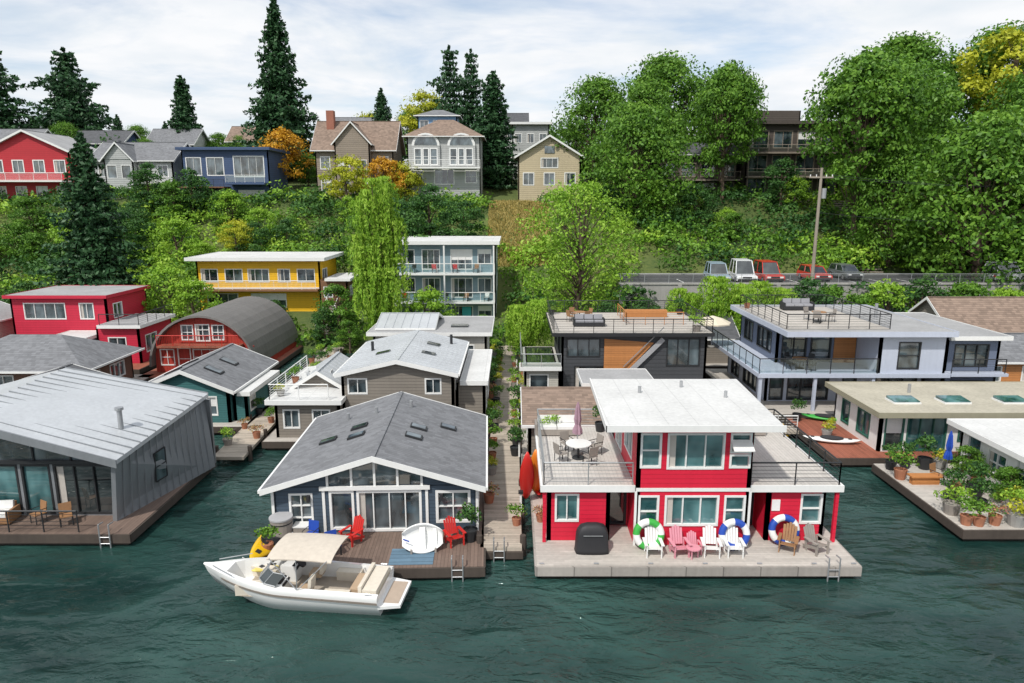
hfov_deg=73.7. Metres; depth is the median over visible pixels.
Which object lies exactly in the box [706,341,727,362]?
walls
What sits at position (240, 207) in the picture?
garden tree
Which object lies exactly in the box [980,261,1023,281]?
parked van
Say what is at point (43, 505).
wooden chair
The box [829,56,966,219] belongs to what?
maple tree
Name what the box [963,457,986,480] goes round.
potted plant
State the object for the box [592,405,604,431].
potted plant
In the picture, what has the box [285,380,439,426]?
window glass
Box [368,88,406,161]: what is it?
spruce tree
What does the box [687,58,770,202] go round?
maple tree
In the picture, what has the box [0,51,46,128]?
cedar tree
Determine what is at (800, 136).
blinds
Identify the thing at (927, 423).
window glass
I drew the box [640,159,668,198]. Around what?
garden tree
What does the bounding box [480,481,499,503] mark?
potted plant
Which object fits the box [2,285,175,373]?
crimson houseboat
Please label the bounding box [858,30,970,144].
maple tree
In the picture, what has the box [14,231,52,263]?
garden tree
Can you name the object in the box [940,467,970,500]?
potted plant
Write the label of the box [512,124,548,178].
walls
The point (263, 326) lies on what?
barrel roof houseboat
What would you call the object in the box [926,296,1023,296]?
ridge cap
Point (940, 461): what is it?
potted plant
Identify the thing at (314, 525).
patio chair
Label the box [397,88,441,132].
yellow tree
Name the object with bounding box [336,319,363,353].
garden tree
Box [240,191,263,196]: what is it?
blinds
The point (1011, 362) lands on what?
gutters
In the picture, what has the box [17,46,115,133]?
cedar tree
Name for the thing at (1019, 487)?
potted plant
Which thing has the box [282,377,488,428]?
window frames
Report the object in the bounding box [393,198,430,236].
garden tree
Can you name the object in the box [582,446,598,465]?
patio chair
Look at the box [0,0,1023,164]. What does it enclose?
sky
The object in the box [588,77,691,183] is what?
maple tree
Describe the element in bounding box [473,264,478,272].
patio chair
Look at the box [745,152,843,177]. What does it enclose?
balconies
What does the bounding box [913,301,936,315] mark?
gable walls
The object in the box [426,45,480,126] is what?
cedar tree
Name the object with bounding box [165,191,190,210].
garden tree
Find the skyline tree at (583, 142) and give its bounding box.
[560,123,591,163]
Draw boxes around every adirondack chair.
[338,515,364,546]
[443,516,466,548]
[642,526,664,557]
[667,525,691,558]
[686,530,702,555]
[700,525,722,558]
[722,526,746,558]
[777,522,799,555]
[802,523,831,556]
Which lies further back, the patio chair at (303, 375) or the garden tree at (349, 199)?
the garden tree at (349, 199)
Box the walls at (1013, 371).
[998,364,1023,380]
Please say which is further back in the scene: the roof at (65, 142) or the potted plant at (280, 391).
the roof at (65, 142)
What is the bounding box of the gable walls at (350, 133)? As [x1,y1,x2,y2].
[335,123,401,151]
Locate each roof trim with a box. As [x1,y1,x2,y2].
[0,129,92,151]
[93,142,190,161]
[147,129,212,146]
[310,121,405,152]
[515,135,583,160]
[908,297,938,315]
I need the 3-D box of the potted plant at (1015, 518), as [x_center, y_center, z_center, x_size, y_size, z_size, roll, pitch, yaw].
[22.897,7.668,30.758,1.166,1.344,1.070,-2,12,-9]
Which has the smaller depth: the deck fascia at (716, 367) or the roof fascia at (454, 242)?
the deck fascia at (716, 367)
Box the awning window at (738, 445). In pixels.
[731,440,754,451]
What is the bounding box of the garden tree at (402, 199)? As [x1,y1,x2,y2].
[375,191,422,224]
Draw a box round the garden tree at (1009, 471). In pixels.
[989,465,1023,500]
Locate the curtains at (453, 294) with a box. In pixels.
[401,253,454,296]
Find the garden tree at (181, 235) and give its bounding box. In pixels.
[169,220,194,248]
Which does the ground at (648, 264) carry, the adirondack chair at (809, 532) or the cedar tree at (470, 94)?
the cedar tree at (470, 94)
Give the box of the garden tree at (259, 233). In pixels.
[232,220,271,251]
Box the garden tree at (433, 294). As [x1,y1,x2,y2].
[402,285,458,315]
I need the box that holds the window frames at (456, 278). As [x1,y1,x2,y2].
[399,249,496,315]
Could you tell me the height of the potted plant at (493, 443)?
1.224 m
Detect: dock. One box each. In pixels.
[215,347,344,460]
[476,346,525,561]
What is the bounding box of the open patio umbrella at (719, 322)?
[700,316,730,347]
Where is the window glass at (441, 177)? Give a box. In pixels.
[412,121,475,183]
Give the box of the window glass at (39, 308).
[25,303,154,350]
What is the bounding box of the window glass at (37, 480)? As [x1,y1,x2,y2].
[0,467,111,510]
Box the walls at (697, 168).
[654,156,737,192]
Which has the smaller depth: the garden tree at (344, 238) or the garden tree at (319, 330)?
the garden tree at (319, 330)
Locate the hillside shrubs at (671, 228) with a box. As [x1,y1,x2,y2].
[0,177,1014,346]
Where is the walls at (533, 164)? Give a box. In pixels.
[518,156,580,202]
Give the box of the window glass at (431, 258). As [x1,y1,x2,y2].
[402,250,490,315]
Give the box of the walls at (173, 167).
[93,159,183,197]
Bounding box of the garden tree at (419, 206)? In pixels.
[401,182,457,235]
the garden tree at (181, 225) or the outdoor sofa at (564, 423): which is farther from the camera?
the garden tree at (181, 225)
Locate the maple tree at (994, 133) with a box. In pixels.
[883,104,1023,288]
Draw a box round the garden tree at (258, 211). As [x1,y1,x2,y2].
[241,205,280,244]
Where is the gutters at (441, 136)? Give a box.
[402,115,486,141]
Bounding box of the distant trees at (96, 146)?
[87,131,950,175]
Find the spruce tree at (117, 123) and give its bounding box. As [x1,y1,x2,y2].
[111,114,123,129]
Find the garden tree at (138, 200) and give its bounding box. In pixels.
[128,198,150,222]
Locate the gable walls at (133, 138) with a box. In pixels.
[126,134,138,141]
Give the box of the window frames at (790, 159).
[746,131,835,194]
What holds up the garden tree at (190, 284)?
on the ground at (648, 264)
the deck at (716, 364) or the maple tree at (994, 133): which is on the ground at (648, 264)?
the maple tree at (994, 133)
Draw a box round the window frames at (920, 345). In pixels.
[731,318,989,399]
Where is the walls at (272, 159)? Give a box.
[181,150,287,200]
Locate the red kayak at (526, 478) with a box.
[519,452,533,498]
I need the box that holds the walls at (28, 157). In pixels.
[0,151,75,204]
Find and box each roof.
[0,129,49,139]
[0,130,95,151]
[74,130,139,144]
[93,142,188,161]
[148,129,209,143]
[188,252,352,278]
[224,126,255,142]
[310,121,405,155]
[335,117,373,120]
[402,236,500,240]
[403,110,485,141]
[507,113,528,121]
[657,143,740,155]
[685,313,739,338]
[911,297,1023,332]
[998,334,1023,361]
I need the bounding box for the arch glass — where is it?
[414,135,472,144]
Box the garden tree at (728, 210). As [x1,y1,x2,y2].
[711,207,738,237]
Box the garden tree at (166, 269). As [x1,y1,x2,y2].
[132,261,202,321]
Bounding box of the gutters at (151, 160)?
[97,160,173,161]
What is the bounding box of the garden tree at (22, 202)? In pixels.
[4,196,55,232]
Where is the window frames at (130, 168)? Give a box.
[98,165,168,196]
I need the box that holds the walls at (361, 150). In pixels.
[315,142,401,197]
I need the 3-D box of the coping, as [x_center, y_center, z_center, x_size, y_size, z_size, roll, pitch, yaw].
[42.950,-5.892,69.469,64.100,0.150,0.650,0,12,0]
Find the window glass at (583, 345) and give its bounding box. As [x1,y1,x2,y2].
[530,340,698,386]
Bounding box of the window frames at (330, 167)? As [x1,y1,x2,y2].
[320,156,388,190]
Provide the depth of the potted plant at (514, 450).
39.12 m
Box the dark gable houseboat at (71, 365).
[20,363,109,379]
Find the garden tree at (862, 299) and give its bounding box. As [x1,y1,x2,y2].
[836,293,883,308]
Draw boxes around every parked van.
[728,258,757,281]
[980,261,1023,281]
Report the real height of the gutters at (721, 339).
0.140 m
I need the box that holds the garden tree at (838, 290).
[810,284,859,304]
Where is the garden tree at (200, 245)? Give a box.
[186,240,218,268]
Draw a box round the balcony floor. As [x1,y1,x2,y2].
[191,289,318,291]
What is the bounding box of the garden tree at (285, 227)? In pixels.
[264,218,304,249]
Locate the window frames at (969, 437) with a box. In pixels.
[965,435,1023,503]
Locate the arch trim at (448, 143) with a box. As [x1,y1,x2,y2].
[412,133,474,144]
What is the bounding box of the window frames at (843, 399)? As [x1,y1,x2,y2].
[840,398,959,450]
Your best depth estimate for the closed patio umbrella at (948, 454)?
35.99 m
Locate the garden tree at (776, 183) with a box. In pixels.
[757,157,806,212]
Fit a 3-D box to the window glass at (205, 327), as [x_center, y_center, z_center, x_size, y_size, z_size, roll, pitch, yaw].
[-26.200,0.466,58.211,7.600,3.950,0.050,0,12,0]
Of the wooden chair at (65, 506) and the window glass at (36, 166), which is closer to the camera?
the wooden chair at (65, 506)
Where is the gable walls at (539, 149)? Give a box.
[519,137,579,155]
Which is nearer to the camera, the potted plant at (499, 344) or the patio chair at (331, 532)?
the patio chair at (331, 532)
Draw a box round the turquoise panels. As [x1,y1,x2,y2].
[462,307,470,315]
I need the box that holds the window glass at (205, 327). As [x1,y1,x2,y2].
[182,325,222,339]
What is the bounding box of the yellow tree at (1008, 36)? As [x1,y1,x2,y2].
[951,23,1023,114]
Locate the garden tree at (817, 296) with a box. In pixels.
[789,275,835,304]
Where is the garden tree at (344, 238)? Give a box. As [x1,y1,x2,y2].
[335,216,360,267]
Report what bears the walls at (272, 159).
on the ground at (648, 264)
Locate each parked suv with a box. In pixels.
[703,261,730,281]
[753,260,784,281]
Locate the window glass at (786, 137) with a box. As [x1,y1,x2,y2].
[747,132,834,193]
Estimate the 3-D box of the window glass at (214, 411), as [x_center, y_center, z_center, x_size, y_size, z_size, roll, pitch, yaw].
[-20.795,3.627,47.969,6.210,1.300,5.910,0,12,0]
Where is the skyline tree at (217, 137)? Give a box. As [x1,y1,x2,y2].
[205,132,227,146]
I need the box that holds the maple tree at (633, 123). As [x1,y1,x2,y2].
[579,98,718,221]
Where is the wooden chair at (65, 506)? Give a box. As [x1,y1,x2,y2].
[58,501,73,527]
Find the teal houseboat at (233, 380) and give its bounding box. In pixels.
[148,343,279,434]
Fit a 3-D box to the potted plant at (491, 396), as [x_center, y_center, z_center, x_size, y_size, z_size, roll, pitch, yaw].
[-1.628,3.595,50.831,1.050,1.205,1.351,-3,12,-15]
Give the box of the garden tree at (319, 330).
[308,307,339,345]
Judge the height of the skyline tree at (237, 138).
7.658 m
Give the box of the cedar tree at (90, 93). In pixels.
[28,52,113,133]
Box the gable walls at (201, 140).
[196,133,208,145]
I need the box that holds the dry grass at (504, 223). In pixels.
[487,199,551,266]
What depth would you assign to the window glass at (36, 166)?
106.83 m
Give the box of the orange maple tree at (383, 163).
[358,155,410,193]
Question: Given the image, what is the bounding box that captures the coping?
[619,282,1023,284]
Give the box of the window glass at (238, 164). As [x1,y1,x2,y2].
[186,157,263,201]
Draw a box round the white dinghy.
[402,523,442,553]
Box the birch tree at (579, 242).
[512,175,641,311]
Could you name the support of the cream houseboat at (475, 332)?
on the water
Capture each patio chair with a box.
[301,372,306,378]
[302,519,319,532]
[309,366,315,372]
[324,529,341,554]
[410,264,416,272]
[463,293,468,301]
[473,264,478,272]
[553,442,568,461]
[559,430,573,450]
[566,310,573,320]
[569,307,577,318]
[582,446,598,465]
[588,433,603,454]
[784,352,794,365]
[786,356,796,370]
[803,307,810,315]
[803,353,814,367]
[805,359,817,370]
[813,311,821,323]
[825,309,836,320]
[929,462,944,480]
[950,479,962,496]
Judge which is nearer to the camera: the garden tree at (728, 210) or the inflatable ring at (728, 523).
the inflatable ring at (728, 523)
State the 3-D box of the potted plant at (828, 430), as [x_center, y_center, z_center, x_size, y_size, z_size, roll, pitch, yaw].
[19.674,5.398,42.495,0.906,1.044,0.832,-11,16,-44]
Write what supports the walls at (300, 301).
on the ground at (648, 264)
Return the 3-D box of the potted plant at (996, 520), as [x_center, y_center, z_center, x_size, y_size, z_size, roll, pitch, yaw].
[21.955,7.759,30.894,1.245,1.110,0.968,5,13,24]
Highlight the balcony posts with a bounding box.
[396,246,494,315]
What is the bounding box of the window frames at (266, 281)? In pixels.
[200,267,352,307]
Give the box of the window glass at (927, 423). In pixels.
[843,401,961,448]
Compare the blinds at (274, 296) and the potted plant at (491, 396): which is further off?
the blinds at (274, 296)
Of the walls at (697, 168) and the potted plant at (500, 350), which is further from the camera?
the walls at (697, 168)
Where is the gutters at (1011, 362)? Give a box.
[998,362,1023,363]
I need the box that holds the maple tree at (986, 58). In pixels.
[942,19,1023,167]
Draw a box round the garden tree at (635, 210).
[623,197,649,224]
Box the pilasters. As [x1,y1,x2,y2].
[628,285,1023,302]
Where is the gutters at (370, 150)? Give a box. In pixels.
[310,144,395,150]
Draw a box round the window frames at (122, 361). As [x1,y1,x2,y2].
[0,359,125,383]
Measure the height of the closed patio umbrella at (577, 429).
2.550 m
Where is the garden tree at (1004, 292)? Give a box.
[987,285,1023,295]
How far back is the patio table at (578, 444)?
31.83 m
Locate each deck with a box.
[0,180,70,181]
[181,183,269,187]
[664,179,739,180]
[706,363,727,365]
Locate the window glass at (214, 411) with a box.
[211,399,253,413]
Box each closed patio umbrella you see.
[571,402,582,454]
[942,431,952,477]
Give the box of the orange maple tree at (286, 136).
[252,125,315,179]
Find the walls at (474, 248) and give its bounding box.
[397,245,497,315]
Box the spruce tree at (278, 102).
[232,0,320,176]
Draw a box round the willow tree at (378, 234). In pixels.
[344,176,412,339]
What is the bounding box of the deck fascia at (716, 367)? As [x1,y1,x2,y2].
[706,366,726,368]
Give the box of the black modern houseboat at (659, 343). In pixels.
[518,300,714,398]
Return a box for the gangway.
[774,415,798,433]
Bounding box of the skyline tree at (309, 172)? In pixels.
[292,154,315,185]
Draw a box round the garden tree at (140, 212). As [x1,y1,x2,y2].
[118,200,155,239]
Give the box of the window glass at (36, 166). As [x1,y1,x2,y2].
[0,161,66,197]
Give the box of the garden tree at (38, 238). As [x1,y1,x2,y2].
[3,232,51,268]
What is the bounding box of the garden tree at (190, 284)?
[161,276,222,319]
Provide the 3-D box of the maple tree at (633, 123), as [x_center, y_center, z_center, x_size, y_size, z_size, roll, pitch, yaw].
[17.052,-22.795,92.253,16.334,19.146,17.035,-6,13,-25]
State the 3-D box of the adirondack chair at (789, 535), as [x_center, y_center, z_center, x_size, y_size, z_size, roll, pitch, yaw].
[11.618,8.256,28.685,0.810,1.035,0.972,6,13,28]
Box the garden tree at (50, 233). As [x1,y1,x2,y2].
[44,208,75,254]
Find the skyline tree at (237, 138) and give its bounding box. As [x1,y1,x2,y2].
[223,135,249,146]
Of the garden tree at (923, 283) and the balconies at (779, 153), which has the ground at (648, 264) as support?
the garden tree at (923, 283)
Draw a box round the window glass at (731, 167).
[662,164,733,194]
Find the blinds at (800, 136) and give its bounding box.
[798,132,815,138]
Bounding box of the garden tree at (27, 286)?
[0,279,38,302]
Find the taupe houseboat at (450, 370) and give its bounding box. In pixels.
[262,330,491,449]
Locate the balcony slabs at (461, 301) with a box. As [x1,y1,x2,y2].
[399,272,494,303]
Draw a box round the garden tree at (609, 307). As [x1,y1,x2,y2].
[593,301,622,311]
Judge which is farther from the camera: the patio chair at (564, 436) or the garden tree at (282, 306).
the garden tree at (282, 306)
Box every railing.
[0,173,61,179]
[193,280,315,289]
[398,263,494,301]
[405,159,479,166]
[620,274,1023,282]
[673,171,740,178]
[748,144,827,172]
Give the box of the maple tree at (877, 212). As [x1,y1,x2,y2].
[839,137,962,271]
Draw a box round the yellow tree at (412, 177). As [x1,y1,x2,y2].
[379,161,425,201]
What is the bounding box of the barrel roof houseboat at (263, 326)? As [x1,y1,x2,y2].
[140,296,302,380]
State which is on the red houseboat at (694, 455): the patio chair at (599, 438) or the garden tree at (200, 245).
the patio chair at (599, 438)
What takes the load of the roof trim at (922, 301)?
on the walls
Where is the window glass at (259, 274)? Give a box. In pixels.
[205,268,351,306]
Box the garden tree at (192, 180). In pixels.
[171,167,218,216]
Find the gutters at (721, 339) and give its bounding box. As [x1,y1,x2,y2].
[707,339,739,340]
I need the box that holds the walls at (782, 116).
[737,111,838,204]
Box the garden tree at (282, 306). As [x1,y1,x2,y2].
[273,300,294,320]
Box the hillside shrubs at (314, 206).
[0,177,919,348]
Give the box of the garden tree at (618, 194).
[594,183,628,221]
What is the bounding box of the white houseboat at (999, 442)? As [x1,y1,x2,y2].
[871,418,1023,539]
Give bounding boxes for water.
[0,353,1023,682]
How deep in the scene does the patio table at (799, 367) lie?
48.63 m
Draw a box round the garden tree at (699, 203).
[680,190,704,209]
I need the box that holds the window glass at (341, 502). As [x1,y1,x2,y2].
[291,492,467,527]
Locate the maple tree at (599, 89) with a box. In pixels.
[545,72,628,184]
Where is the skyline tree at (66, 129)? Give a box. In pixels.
[49,120,80,137]
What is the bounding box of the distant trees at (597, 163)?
[314,142,961,177]
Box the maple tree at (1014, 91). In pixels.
[962,66,1023,203]
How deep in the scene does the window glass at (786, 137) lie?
97.92 m
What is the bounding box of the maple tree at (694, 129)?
[681,99,757,141]
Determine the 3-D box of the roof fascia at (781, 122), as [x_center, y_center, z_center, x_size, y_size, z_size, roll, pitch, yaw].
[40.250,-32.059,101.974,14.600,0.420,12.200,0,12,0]
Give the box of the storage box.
[292,521,312,532]
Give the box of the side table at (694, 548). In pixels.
[686,544,700,559]
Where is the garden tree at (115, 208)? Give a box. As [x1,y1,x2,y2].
[106,200,128,233]
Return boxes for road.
[618,273,1012,281]
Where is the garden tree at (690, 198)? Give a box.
[670,183,716,230]
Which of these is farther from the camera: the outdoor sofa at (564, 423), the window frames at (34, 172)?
the window frames at (34, 172)
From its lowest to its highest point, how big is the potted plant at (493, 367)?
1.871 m
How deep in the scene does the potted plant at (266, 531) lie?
28.33 m
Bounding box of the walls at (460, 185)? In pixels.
[407,116,482,203]
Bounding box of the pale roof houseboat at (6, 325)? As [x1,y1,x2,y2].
[0,301,14,337]
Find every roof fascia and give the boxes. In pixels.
[175,147,289,153]
[184,252,356,280]
[402,237,500,244]
[509,122,551,125]
[746,121,831,123]
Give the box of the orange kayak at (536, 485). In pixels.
[531,449,539,493]
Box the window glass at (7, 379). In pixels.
[0,362,123,384]
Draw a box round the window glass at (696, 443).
[557,432,819,522]
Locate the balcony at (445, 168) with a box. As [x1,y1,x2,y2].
[410,167,479,168]
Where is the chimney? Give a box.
[326,110,335,128]
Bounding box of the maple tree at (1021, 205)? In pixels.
[932,105,1023,270]
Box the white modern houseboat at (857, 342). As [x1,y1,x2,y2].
[705,295,1013,421]
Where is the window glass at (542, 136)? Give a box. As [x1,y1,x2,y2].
[516,134,545,142]
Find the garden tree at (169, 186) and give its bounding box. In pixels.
[150,179,195,219]
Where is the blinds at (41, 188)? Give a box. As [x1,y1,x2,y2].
[37,187,46,191]
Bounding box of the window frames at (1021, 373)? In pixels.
[998,366,1023,380]
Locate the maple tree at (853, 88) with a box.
[797,43,936,256]
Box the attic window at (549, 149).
[545,146,554,152]
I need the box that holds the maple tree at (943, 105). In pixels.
[833,53,967,189]
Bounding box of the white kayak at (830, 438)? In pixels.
[803,435,860,442]
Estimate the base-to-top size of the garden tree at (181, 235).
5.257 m
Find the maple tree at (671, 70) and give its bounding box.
[609,48,717,146]
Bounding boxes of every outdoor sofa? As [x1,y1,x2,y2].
[0,500,20,524]
[535,415,574,434]
[573,314,604,325]
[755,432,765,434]
[780,298,814,309]
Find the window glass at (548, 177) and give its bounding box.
[524,159,574,184]
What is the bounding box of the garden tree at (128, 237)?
[103,209,153,263]
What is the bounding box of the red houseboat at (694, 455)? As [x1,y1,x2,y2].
[530,378,861,581]
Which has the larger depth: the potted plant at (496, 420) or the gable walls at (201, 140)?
the gable walls at (201, 140)
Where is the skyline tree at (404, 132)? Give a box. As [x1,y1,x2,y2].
[393,108,416,154]
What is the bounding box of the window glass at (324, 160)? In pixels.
[321,157,387,189]
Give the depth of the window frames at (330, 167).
109.35 m
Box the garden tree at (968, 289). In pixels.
[931,280,996,295]
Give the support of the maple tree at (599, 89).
on the ground at (648, 264)
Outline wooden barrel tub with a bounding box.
[269,512,292,537]
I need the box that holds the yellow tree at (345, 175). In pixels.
[317,153,372,203]
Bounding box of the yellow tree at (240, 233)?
[215,218,254,251]
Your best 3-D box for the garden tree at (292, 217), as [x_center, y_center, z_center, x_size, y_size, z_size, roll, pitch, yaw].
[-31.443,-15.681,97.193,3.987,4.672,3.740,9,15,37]
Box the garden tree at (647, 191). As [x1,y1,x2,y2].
[626,181,662,210]
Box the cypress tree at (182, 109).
[163,75,203,132]
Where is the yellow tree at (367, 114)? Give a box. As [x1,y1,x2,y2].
[356,110,374,116]
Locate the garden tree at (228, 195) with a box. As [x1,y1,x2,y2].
[205,189,251,234]
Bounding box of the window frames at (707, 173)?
[661,163,735,192]
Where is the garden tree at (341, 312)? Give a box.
[311,283,364,334]
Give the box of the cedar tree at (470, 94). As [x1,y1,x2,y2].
[451,49,485,131]
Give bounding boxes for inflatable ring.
[633,518,664,548]
[718,518,749,546]
[768,514,799,545]
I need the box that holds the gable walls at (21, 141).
[0,132,62,150]
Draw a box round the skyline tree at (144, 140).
[132,138,155,141]
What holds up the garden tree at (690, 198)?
on the ground at (648, 264)
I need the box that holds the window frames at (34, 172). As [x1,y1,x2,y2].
[0,160,65,196]
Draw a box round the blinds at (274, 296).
[252,285,351,299]
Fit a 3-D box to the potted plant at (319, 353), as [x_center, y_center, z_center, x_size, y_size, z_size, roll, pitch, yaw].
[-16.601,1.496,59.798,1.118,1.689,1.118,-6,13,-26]
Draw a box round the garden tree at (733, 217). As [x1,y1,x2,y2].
[721,212,757,241]
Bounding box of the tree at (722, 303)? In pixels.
[696,275,764,334]
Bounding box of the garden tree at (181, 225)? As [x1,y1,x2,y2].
[147,215,202,265]
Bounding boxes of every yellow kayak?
[250,534,280,557]
[251,563,278,571]
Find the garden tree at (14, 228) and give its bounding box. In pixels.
[0,221,36,263]
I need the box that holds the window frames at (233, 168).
[185,156,264,199]
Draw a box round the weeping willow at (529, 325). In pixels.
[498,298,553,354]
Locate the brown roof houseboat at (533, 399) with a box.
[520,368,653,457]
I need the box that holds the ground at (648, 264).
[0,169,1015,352]
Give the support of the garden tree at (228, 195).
on the ground at (648, 264)
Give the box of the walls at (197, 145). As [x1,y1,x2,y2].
[190,144,205,146]
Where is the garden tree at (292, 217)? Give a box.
[283,215,303,238]
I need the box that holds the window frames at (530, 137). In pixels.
[514,133,546,153]
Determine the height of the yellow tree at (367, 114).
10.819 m
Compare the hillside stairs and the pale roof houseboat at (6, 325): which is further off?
the hillside stairs
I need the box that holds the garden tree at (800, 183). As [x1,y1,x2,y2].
[777,175,813,207]
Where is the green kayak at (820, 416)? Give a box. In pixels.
[802,413,836,420]
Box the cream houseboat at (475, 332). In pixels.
[366,312,494,368]
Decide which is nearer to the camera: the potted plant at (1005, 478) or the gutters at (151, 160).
the potted plant at (1005, 478)
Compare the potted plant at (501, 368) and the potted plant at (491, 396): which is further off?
the potted plant at (501, 368)
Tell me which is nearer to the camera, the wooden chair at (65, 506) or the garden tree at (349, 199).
the wooden chair at (65, 506)
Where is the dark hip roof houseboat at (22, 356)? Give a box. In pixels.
[0,334,152,384]
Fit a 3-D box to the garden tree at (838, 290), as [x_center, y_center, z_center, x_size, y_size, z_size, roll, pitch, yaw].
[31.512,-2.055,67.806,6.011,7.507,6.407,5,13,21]
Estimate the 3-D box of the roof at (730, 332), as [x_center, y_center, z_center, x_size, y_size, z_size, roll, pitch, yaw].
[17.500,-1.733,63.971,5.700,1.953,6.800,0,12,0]
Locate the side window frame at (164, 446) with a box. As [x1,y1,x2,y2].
[153,446,167,481]
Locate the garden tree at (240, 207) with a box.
[208,188,252,227]
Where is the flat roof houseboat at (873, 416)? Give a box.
[783,381,1023,466]
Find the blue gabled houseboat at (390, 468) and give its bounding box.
[257,391,487,581]
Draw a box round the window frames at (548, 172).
[523,158,575,184]
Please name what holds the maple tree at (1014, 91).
on the ground at (648, 264)
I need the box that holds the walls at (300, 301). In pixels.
[196,258,354,310]
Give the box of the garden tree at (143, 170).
[115,161,169,211]
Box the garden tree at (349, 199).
[333,194,354,224]
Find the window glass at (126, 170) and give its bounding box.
[101,166,167,197]
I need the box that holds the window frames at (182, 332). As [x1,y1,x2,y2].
[159,324,224,365]
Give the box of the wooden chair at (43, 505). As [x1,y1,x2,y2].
[29,499,47,524]
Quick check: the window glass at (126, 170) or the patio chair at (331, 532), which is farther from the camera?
the window glass at (126, 170)
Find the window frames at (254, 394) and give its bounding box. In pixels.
[206,392,256,415]
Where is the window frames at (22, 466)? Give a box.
[0,464,112,513]
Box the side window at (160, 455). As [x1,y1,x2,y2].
[155,448,166,480]
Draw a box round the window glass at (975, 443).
[969,437,1023,493]
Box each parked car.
[796,264,832,281]
[827,263,863,279]
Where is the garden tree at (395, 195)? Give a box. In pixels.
[373,187,408,208]
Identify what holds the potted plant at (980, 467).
on the white houseboat at (999, 442)
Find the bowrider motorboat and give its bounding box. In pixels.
[203,532,411,615]
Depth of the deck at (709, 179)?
98.70 m
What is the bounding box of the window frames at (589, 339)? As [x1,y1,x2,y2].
[529,337,700,386]
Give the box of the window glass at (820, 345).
[732,321,987,397]
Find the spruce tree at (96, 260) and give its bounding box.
[28,132,166,313]
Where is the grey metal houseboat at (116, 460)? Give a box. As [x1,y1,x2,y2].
[0,367,215,547]
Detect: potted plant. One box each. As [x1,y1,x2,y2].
[219,426,234,445]
[237,417,252,428]
[248,423,264,438]
[253,396,264,414]
[253,524,281,549]
[264,406,274,422]
[273,382,284,395]
[277,371,289,383]
[286,364,302,382]
[305,349,316,363]
[314,344,324,355]
[316,349,328,359]
[324,347,333,357]
[330,342,342,353]
[455,502,482,542]
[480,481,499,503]
[487,400,504,409]
[487,407,502,422]
[488,408,502,431]
[488,418,494,433]
[488,424,503,441]
[488,439,499,458]
[488,456,497,475]
[489,382,495,398]
[490,338,501,347]
[490,344,497,356]
[490,362,498,382]
[490,370,496,386]
[490,385,503,396]
[491,385,502,404]
[494,341,504,355]
[494,347,505,360]
[495,365,504,375]
[495,372,503,384]
[505,418,520,430]
[506,374,521,386]
[506,384,520,407]
[506,502,527,525]
[507,427,525,456]
[508,367,520,381]
[508,410,520,424]
[509,397,520,417]
[509,425,520,444]
[511,355,517,366]
[518,376,523,387]
[532,505,542,522]
[542,414,560,423]
[547,300,556,314]
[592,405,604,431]
[674,298,684,313]
[688,315,705,331]
[741,294,753,307]
[791,398,806,421]
[821,421,836,434]
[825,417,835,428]
[881,442,900,470]
[885,449,919,479]
[898,441,917,468]
[910,432,938,469]
[929,448,948,469]
[933,484,976,515]
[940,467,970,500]
[953,495,981,525]
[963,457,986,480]
[964,496,998,526]
[966,459,995,496]
[970,476,997,511]
[980,502,1014,525]
[988,469,1018,499]
[993,487,1023,515]
[1003,485,1023,510]
[1006,498,1023,527]
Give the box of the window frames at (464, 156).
[411,120,476,184]
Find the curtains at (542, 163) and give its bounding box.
[541,159,566,184]
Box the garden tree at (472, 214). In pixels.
[435,198,485,235]
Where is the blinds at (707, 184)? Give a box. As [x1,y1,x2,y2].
[681,183,713,189]
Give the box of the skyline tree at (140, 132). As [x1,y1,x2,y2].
[123,124,149,138]
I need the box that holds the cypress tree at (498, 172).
[470,70,518,189]
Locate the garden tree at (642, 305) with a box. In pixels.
[627,296,661,308]
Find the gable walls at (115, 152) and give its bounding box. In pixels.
[104,145,181,160]
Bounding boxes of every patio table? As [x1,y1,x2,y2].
[566,439,590,459]
[792,356,808,368]
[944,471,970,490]
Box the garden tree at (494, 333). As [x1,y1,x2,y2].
[477,314,497,342]
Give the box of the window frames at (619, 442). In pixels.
[555,432,823,527]
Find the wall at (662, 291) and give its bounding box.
[619,285,1022,311]
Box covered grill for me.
[574,522,608,554]
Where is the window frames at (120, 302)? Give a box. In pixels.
[23,301,156,351]
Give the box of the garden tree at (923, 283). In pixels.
[891,277,950,311]
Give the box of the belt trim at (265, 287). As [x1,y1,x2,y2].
[204,287,318,288]
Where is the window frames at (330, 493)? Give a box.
[288,490,478,531]
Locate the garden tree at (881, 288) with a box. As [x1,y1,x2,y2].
[856,278,918,311]
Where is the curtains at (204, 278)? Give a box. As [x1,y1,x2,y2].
[202,270,280,279]
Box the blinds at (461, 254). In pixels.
[451,250,490,310]

